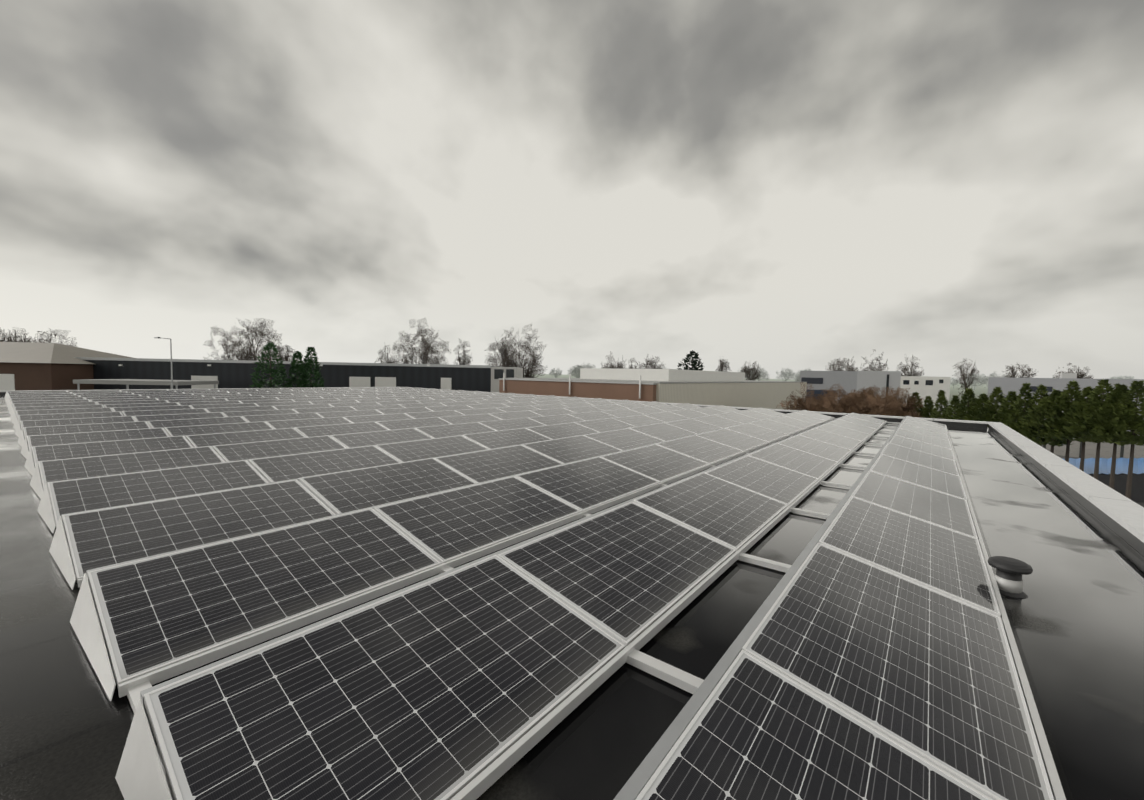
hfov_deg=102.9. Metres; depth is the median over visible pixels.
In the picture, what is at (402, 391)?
solar panel
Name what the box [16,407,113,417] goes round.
solar panel
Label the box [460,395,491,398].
solar panel
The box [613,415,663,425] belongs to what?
solar panel
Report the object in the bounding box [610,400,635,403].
solar panel
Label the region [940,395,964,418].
thuja hedge
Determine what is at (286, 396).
solar panel
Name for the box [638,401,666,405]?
solar panel
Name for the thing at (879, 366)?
bare tree
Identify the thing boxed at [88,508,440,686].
solar panel
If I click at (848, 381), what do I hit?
grey office
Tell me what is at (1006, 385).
grey hall
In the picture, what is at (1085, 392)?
tree
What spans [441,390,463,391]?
solar panel
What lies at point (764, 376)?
tree
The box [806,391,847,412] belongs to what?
bare shrub
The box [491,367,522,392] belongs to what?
building
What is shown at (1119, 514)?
roof parapet
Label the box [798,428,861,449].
solar panel
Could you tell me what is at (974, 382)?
tree
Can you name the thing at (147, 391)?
solar panel
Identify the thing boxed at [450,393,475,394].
solar panel
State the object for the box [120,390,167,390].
solar panel
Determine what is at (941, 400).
thuja hedge
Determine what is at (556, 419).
solar panel
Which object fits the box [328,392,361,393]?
solar panel
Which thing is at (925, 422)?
solar panel
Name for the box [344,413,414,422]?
solar panel
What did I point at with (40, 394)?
solar panel
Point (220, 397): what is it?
solar panel
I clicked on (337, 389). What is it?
solar panel
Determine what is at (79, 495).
solar panel
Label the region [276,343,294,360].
bare tree
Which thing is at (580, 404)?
solar panel
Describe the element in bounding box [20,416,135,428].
solar panel
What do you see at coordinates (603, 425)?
solar panel
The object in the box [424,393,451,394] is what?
solar panel
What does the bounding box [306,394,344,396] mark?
solar panel
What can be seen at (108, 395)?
solar panel
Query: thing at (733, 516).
solar panel
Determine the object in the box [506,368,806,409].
beige hall
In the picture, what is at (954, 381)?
tree
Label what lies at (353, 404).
solar panel
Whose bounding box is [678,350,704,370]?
pine tree
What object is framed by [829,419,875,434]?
solar panel
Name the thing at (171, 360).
street lamp
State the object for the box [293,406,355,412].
solar panel
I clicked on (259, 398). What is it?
solar panel
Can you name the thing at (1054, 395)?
evergreen tree
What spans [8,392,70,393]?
solar panel
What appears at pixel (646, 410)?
solar panel
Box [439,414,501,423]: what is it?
solar panel
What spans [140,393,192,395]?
solar panel
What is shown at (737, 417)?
solar panel
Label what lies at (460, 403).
solar panel
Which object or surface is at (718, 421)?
solar panel
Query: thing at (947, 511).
solar panel
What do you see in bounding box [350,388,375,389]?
solar panel
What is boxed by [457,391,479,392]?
solar panel
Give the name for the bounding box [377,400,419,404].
solar panel
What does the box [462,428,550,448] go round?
solar panel
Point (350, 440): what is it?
solar panel
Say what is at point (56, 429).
solar panel
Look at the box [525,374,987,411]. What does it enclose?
building
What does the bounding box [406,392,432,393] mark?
solar panel
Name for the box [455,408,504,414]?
solar panel
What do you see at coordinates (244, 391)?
solar panel
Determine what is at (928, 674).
solar panel
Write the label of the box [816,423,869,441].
solar panel
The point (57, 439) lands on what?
solar panel
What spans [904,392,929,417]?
thuja hedge
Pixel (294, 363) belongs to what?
conifer tree
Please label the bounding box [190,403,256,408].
solar panel
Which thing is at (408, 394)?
solar panel
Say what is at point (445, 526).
solar panel
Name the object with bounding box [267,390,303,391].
solar panel
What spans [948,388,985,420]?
evergreen tree
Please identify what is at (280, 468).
solar panel
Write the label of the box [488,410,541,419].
solar panel
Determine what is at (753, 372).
bare tree
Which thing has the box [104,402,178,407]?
solar panel
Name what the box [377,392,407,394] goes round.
solar panel
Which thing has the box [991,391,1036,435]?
evergreen tree
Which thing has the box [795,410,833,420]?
solar panel
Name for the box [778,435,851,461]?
solar panel
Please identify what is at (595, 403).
solar panel
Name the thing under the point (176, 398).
solar panel
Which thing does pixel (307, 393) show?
solar panel
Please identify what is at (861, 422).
solar panel
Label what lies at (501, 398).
solar panel
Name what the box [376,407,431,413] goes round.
solar panel
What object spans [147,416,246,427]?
solar panel
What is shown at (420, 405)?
solar panel
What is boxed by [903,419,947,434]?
solar panel
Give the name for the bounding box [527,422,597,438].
solar panel
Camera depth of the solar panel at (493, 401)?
18.94 m
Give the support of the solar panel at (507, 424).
on the panel mounting system
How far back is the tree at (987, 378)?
316.64 m
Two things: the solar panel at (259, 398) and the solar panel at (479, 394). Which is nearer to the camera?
the solar panel at (259, 398)
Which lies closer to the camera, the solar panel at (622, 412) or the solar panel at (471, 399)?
the solar panel at (622, 412)
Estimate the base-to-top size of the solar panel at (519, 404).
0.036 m
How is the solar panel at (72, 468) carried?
on the panel mounting system
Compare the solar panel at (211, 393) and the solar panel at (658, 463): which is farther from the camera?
the solar panel at (211, 393)
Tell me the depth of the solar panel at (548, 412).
14.64 m
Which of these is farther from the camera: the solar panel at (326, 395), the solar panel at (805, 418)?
the solar panel at (326, 395)
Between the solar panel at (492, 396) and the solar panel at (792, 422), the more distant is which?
the solar panel at (492, 396)
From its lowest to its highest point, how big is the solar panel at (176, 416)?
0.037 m
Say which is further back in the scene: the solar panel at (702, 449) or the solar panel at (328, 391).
the solar panel at (328, 391)
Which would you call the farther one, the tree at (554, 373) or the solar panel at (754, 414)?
the tree at (554, 373)
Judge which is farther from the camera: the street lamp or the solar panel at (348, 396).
the street lamp
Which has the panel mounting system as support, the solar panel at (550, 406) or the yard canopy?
the solar panel at (550, 406)
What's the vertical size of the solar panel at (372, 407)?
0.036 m
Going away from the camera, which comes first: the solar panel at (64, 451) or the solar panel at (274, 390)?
the solar panel at (64, 451)
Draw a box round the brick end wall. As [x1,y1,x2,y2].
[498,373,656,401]
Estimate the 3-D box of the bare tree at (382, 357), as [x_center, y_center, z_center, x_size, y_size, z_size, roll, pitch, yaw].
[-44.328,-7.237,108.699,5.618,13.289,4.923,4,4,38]
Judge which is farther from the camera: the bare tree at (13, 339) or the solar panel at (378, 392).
the bare tree at (13, 339)
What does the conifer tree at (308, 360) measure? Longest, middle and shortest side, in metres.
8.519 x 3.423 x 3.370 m
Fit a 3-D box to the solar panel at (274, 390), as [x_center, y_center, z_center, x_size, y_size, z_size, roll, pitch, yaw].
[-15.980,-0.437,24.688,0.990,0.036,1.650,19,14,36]
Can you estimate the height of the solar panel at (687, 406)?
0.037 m
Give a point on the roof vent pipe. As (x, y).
(1010, 572)
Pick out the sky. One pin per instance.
(779, 185)
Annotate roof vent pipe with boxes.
[988,556,1032,597]
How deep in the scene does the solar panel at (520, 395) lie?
24.84 m
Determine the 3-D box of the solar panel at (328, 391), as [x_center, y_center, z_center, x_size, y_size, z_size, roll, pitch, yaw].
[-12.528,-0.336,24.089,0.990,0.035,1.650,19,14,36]
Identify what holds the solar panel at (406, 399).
on the panel mounting system
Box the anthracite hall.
[60,357,496,391]
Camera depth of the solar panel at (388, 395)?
21.35 m
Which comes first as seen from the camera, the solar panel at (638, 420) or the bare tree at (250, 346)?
the solar panel at (638, 420)
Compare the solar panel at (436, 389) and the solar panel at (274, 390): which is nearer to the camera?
the solar panel at (274, 390)
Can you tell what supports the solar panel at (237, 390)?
on the panel mounting system
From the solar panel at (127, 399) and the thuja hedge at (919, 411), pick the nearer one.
the solar panel at (127, 399)
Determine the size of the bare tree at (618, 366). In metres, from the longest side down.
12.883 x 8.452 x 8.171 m
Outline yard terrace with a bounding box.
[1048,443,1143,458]
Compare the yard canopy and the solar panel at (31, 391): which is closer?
the solar panel at (31, 391)
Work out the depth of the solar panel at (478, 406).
16.57 m
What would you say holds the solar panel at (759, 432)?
on the panel mounting system
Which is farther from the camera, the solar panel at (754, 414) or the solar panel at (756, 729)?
the solar panel at (754, 414)
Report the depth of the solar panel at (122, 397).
16.78 m
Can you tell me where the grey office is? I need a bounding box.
[800,371,900,403]
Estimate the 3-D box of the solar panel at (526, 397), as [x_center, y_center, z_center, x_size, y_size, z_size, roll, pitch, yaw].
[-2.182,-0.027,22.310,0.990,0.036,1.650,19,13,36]
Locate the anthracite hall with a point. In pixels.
(230, 373)
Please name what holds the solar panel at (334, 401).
on the panel mounting system
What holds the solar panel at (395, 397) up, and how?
on the panel mounting system
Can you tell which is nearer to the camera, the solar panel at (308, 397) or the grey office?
the solar panel at (308, 397)
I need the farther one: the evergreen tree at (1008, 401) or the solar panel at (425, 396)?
the evergreen tree at (1008, 401)
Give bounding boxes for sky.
[0,0,1143,382]
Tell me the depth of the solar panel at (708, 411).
16.62 m
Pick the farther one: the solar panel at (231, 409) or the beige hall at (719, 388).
the beige hall at (719, 388)
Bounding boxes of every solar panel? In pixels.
[7,391,66,394]
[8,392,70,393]
[8,393,74,396]
[9,395,78,398]
[10,397,83,400]
[11,399,89,406]
[13,402,96,406]
[14,404,103,412]
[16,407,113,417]
[17,411,122,422]
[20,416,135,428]
[23,421,150,437]
[27,428,168,449]
[31,435,192,465]
[38,446,224,490]
[47,460,268,526]
[62,479,335,582]
[67,390,119,391]
[71,391,125,393]
[75,393,132,394]
[79,394,139,396]
[85,396,147,398]
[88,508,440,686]
[90,398,156,401]
[96,400,167,404]
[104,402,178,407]
[112,405,192,411]
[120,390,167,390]
[122,408,207,415]
[126,391,174,392]
[133,392,183,393]
[133,412,225,420]
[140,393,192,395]
[144,555,624,799]
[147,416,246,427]
[148,395,202,397]
[156,397,214,399]
[164,421,273,435]
[166,398,226,402]
[167,389,208,390]
[175,390,217,391]
[177,401,240,404]
[183,391,228,393]
[185,428,304,446]
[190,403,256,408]
[192,393,237,394]
[202,394,250,396]
[205,406,276,412]
[209,389,246,389]
[212,435,346,461]
[213,395,262,398]
[218,390,256,390]
[222,409,296,416]
[225,397,278,400]
[227,391,266,392]
[238,392,278,393]
[240,399,294,402]
[242,412,322,421]
[247,388,279,389]
[248,445,399,482]
[250,393,292,395]
[255,401,311,405]
[257,389,290,390]
[263,395,306,396]
[265,417,351,428]
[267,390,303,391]
[273,404,332,409]
[276,396,321,399]
[279,391,315,392]
[280,388,311,388]
[291,389,322,389]
[291,393,328,394]
[292,398,338,401]
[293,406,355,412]
[294,421,387,436]
[299,458,475,513]
[302,390,334,390]
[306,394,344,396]
[309,400,357,403]
[315,391,347,392]
[316,409,382,417]
[320,395,359,397]
[323,388,351,389]
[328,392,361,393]
[329,402,379,406]
[330,428,431,447]
[335,389,364,390]
[337,397,378,399]
[343,393,378,394]
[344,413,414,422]
[348,390,377,391]
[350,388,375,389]
[351,404,404,409]
[356,398,398,401]
[358,394,393,396]
[362,391,391,392]
[374,476,580,563]
[375,435,487,461]
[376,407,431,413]
[376,417,450,429]
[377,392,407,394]
[377,396,412,398]
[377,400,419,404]
[390,391,417,392]
[392,394,423,395]
[397,397,433,400]
[399,403,445,407]
[405,410,463,418]
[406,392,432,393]
[411,395,443,397]
[414,422,495,437]
[416,399,455,402]
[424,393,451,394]
[426,405,473,410]
[428,389,448,390]
[430,396,464,399]
[435,445,561,482]
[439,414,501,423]
[440,401,480,405]
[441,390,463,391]
[441,394,469,396]
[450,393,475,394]
[452,398,487,401]
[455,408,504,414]
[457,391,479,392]
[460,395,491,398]
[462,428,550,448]
[467,403,508,408]
[468,394,493,395]
[474,392,496,393]
[476,400,511,403]
[478,417,544,430]
[483,397,511,399]
[487,395,515,397]
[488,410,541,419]
[492,393,517,394]
[497,406,540,411]
[498,501,735,646]
[502,402,538,406]
[507,399,536,402]
[510,396,535,398]
[513,394,535,396]
[515,456,659,511]
[522,435,621,463]
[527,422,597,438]
[528,414,584,424]
[529,408,574,415]
[530,404,567,408]
[531,400,563,404]
[532,397,560,400]
[533,395,556,397]
[556,397,581,399]
[558,399,586,402]
[562,402,594,406]
[564,406,604,412]
[569,411,615,420]
[574,418,635,431]
[582,398,607,401]
[584,428,662,449]
[586,401,615,405]
[594,404,627,410]
[600,444,708,481]
[602,409,641,416]
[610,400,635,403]
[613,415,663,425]
[617,403,648,407]
[628,406,666,413]
[629,422,696,440]
[633,472,787,550]
[635,650,992,799]
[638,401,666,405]
[643,411,688,421]
[651,405,683,410]
[656,435,742,463]
[664,418,720,433]
[668,409,707,417]
[672,403,701,408]
[691,407,726,414]
[692,415,742,427]
[697,428,767,450]
[705,455,818,505]
[709,405,740,411]
[714,412,759,422]
[726,423,787,441]
[735,410,773,419]
[742,543,1053,799]
[748,407,783,415]
[748,443,837,478]
[749,419,801,434]
[767,415,814,428]
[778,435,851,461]
[783,412,824,424]
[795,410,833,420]
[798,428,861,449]
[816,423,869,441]
[818,496,1000,616]
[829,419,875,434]
[839,416,881,428]
[846,413,885,423]
[851,471,977,538]
[869,454,966,499]
[880,442,959,475]
[889,435,955,460]
[894,428,951,448]
[898,423,948,440]
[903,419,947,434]
[906,416,945,428]
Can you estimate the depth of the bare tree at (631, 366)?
120.94 m
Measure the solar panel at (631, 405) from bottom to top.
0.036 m
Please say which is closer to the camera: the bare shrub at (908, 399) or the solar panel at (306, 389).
the solar panel at (306, 389)
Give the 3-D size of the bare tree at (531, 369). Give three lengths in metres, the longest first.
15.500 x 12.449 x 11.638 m
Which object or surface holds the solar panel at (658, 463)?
on the panel mounting system
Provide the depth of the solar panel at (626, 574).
3.05 m
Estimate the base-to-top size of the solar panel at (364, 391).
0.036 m
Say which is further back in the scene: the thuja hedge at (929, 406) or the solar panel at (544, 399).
the thuja hedge at (929, 406)
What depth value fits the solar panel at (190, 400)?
16.10 m
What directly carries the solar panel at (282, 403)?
on the panel mounting system
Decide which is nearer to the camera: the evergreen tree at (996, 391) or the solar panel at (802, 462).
the solar panel at (802, 462)
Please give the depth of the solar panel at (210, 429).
9.03 m
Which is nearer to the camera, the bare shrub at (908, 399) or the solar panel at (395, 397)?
the solar panel at (395, 397)
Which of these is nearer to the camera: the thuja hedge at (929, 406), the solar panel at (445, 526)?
the solar panel at (445, 526)
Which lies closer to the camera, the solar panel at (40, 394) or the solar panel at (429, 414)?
the solar panel at (429, 414)
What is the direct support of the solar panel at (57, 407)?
on the panel mounting system
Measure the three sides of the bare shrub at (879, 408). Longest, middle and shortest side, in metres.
7.019 x 3.466 x 3.371 m
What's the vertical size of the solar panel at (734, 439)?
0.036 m
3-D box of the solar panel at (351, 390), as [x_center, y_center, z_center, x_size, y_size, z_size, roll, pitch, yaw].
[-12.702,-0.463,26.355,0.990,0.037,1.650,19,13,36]
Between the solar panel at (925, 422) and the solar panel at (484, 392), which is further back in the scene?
the solar panel at (484, 392)
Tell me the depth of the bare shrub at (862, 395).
32.31 m
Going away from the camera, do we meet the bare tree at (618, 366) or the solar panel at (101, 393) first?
the solar panel at (101, 393)
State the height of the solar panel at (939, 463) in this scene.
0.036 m
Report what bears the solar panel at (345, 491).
on the panel mounting system
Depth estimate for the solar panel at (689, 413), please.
15.32 m
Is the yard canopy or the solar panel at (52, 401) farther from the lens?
the yard canopy
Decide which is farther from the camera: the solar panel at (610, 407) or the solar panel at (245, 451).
the solar panel at (610, 407)
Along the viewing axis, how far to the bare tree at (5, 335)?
73.78 m
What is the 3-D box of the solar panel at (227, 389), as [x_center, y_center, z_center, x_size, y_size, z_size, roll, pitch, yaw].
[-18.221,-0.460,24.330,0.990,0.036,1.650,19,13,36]
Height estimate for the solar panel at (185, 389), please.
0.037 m
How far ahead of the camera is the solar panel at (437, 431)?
9.70 m
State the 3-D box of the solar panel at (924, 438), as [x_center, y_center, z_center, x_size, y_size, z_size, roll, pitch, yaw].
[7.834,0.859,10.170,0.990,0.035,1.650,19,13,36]
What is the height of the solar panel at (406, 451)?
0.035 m
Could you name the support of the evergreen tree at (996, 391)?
on the yard pavement
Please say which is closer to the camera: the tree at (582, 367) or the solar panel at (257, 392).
the solar panel at (257, 392)
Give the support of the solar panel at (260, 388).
on the panel mounting system
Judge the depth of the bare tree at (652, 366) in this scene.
135.54 m
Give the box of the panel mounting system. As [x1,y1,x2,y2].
[4,390,1065,799]
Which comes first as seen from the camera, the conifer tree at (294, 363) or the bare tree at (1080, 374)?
the conifer tree at (294, 363)
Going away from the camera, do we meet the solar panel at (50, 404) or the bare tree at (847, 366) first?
the solar panel at (50, 404)
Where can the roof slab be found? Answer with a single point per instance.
(1076, 619)
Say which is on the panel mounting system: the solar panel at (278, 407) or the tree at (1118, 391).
the solar panel at (278, 407)
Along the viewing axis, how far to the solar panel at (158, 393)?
20.02 m
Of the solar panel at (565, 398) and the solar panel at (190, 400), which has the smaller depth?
the solar panel at (190, 400)
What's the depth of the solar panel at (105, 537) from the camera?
3.71 m
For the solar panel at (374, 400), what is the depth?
18.13 m
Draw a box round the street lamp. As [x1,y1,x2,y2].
[154,337,172,388]
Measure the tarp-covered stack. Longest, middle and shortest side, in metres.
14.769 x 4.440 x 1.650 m
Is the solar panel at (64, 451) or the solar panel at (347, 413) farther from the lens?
the solar panel at (347, 413)
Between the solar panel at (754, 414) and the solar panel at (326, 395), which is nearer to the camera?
the solar panel at (754, 414)
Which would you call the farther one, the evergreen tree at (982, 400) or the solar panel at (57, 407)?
the evergreen tree at (982, 400)
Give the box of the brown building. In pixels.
[0,342,132,390]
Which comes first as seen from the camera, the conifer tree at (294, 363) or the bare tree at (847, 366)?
the conifer tree at (294, 363)
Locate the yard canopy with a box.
[73,379,218,389]
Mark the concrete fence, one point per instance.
(1076, 448)
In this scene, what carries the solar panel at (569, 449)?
on the panel mounting system
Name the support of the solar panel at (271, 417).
on the panel mounting system
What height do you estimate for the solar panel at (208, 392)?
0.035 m
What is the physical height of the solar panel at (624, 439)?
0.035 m
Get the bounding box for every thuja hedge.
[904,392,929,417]
[922,396,941,418]
[927,390,949,418]
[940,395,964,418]
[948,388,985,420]
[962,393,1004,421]
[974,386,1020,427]
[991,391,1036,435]
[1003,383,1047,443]
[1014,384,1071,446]
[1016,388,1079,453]
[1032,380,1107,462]
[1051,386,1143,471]
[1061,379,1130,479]
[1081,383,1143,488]
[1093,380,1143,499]
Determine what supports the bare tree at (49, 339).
on the yard pavement
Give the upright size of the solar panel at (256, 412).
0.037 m
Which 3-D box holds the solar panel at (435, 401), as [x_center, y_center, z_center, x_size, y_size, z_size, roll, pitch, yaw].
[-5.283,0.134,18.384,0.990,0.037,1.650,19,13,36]
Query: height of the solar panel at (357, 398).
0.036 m
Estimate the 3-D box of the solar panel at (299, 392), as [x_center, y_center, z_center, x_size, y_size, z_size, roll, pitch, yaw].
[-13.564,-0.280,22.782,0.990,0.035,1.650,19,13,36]
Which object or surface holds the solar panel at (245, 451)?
on the panel mounting system
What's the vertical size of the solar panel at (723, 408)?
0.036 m
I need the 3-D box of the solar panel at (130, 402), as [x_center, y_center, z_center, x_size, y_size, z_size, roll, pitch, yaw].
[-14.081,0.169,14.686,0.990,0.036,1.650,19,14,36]
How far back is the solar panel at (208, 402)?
15.20 m
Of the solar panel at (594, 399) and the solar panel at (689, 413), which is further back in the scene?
the solar panel at (594, 399)
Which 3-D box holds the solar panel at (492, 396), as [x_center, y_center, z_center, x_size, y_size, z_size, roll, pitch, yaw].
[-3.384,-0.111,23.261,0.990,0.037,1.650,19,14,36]
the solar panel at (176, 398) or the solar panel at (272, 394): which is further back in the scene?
the solar panel at (272, 394)
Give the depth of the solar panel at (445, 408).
15.25 m
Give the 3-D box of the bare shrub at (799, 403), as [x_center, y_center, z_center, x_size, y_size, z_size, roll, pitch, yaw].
[16.087,1.865,31.669,3.782,6.244,3.866,1,3,0]
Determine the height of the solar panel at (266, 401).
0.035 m
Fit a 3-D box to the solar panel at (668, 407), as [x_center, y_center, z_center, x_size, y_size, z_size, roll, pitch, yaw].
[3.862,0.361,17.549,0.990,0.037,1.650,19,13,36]
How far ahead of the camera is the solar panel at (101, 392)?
19.72 m
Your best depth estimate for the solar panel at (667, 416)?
13.97 m
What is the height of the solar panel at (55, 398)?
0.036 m
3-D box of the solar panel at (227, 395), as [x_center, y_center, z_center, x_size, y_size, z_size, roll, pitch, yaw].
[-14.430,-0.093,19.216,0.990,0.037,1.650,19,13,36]
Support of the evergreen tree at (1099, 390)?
on the yard pavement
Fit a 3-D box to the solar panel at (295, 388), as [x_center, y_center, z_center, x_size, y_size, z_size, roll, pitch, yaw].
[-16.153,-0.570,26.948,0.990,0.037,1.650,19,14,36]
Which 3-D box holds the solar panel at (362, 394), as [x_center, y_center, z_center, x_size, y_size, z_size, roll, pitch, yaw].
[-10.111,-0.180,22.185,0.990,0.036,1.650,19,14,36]
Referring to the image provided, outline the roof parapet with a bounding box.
[0,387,1143,555]
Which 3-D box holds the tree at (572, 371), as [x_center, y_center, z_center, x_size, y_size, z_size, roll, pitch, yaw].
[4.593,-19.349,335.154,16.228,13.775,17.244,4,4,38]
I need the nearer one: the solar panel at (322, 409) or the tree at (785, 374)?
the solar panel at (322, 409)
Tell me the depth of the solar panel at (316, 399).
17.84 m
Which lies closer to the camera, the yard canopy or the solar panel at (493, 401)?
the solar panel at (493, 401)
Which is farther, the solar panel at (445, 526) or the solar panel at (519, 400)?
the solar panel at (519, 400)
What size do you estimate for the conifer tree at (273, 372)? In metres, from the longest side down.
8.708 x 4.824 x 4.697 m
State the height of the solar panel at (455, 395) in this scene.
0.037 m
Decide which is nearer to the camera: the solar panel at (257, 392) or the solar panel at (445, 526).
the solar panel at (445, 526)
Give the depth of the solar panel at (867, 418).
15.00 m
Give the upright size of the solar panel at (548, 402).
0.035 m
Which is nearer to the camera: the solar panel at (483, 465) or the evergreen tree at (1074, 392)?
the solar panel at (483, 465)
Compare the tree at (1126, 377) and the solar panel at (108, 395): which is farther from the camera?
the tree at (1126, 377)
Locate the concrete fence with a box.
[1041,435,1143,458]
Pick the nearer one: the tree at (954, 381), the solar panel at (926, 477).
the solar panel at (926, 477)
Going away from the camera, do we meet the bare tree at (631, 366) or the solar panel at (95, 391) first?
the solar panel at (95, 391)
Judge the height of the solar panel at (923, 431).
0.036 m
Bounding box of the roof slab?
[0,395,1143,799]
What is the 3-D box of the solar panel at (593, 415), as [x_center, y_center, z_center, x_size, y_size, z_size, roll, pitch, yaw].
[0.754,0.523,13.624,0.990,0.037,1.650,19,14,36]
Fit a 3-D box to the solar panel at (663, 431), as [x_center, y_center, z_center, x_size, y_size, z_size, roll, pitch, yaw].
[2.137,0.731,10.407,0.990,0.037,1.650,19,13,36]
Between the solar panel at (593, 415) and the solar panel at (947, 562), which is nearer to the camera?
the solar panel at (947, 562)
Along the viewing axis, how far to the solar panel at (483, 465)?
6.40 m
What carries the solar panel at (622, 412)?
on the panel mounting system
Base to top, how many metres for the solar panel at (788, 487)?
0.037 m
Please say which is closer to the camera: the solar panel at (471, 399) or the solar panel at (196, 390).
the solar panel at (471, 399)
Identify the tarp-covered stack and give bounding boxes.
[1062,458,1143,502]
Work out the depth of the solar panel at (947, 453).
8.80 m
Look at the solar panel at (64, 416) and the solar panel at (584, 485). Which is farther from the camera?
the solar panel at (64, 416)
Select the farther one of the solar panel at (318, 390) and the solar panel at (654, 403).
the solar panel at (318, 390)
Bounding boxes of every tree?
[0,327,31,341]
[0,329,16,341]
[31,329,77,346]
[203,318,283,360]
[250,342,291,387]
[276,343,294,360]
[286,351,308,387]
[299,347,324,387]
[375,342,394,362]
[388,317,448,364]
[453,339,472,364]
[484,324,547,377]
[549,367,561,377]
[567,365,582,377]
[572,363,595,376]
[602,352,626,368]
[628,358,640,368]
[639,356,663,368]
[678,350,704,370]
[716,359,731,371]
[740,361,760,379]
[750,366,769,380]
[776,369,794,380]
[827,356,858,370]
[860,349,887,370]
[897,356,923,375]
[950,378,961,388]
[952,359,980,395]
[966,372,987,389]
[980,372,999,387]
[1002,363,1034,377]
[1053,363,1093,378]
[1116,376,1136,378]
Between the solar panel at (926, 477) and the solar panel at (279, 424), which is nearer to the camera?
the solar panel at (926, 477)
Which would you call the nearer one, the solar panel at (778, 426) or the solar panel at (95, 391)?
the solar panel at (778, 426)
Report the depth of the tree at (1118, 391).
22.27 m
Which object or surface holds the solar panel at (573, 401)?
on the panel mounting system
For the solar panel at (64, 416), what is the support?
on the panel mounting system
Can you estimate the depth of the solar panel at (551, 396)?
23.75 m
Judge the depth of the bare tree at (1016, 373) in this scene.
226.87 m
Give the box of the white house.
[900,376,950,413]
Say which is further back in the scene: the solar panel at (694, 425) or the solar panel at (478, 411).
the solar panel at (478, 411)
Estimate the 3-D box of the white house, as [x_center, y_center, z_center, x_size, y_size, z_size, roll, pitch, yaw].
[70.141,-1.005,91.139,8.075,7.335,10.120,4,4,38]
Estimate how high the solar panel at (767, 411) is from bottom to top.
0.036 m
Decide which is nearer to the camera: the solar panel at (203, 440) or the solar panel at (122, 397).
the solar panel at (203, 440)
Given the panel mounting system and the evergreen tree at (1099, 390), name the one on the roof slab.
the panel mounting system
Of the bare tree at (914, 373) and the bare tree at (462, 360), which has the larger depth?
the bare tree at (914, 373)
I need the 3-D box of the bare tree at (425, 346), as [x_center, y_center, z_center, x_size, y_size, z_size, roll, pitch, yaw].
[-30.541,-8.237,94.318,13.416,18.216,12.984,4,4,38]
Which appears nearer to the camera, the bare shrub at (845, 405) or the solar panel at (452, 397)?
the solar panel at (452, 397)
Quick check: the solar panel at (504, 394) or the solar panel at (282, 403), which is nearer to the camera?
the solar panel at (282, 403)
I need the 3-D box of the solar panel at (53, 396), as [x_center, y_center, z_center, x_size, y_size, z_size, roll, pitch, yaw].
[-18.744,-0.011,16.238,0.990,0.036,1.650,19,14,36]
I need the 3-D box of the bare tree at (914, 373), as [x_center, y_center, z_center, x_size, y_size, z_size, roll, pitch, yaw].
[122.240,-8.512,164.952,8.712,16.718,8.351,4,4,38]
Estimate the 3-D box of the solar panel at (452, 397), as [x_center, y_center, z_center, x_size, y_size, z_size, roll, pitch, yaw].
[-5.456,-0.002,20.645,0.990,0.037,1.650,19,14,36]
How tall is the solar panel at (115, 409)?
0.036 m
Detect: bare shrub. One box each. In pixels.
[776,382,822,410]
[806,384,867,413]
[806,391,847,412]
[839,386,898,414]
[858,384,908,416]
[881,386,923,417]
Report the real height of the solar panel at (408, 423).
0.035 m
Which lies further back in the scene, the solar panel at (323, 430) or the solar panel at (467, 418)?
the solar panel at (467, 418)
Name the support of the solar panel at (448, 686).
on the panel mounting system
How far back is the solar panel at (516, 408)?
15.60 m
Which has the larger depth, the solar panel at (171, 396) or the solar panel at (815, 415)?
the solar panel at (171, 396)
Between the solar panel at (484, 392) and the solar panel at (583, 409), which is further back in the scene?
the solar panel at (484, 392)
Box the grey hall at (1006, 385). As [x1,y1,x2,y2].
[987,373,1143,430]
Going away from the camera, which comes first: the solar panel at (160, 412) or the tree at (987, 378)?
the solar panel at (160, 412)
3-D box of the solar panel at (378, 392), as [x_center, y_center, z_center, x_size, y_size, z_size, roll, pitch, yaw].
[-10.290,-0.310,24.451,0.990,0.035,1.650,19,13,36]
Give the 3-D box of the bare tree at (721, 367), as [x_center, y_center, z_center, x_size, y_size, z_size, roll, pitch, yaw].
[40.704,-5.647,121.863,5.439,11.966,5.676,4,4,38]

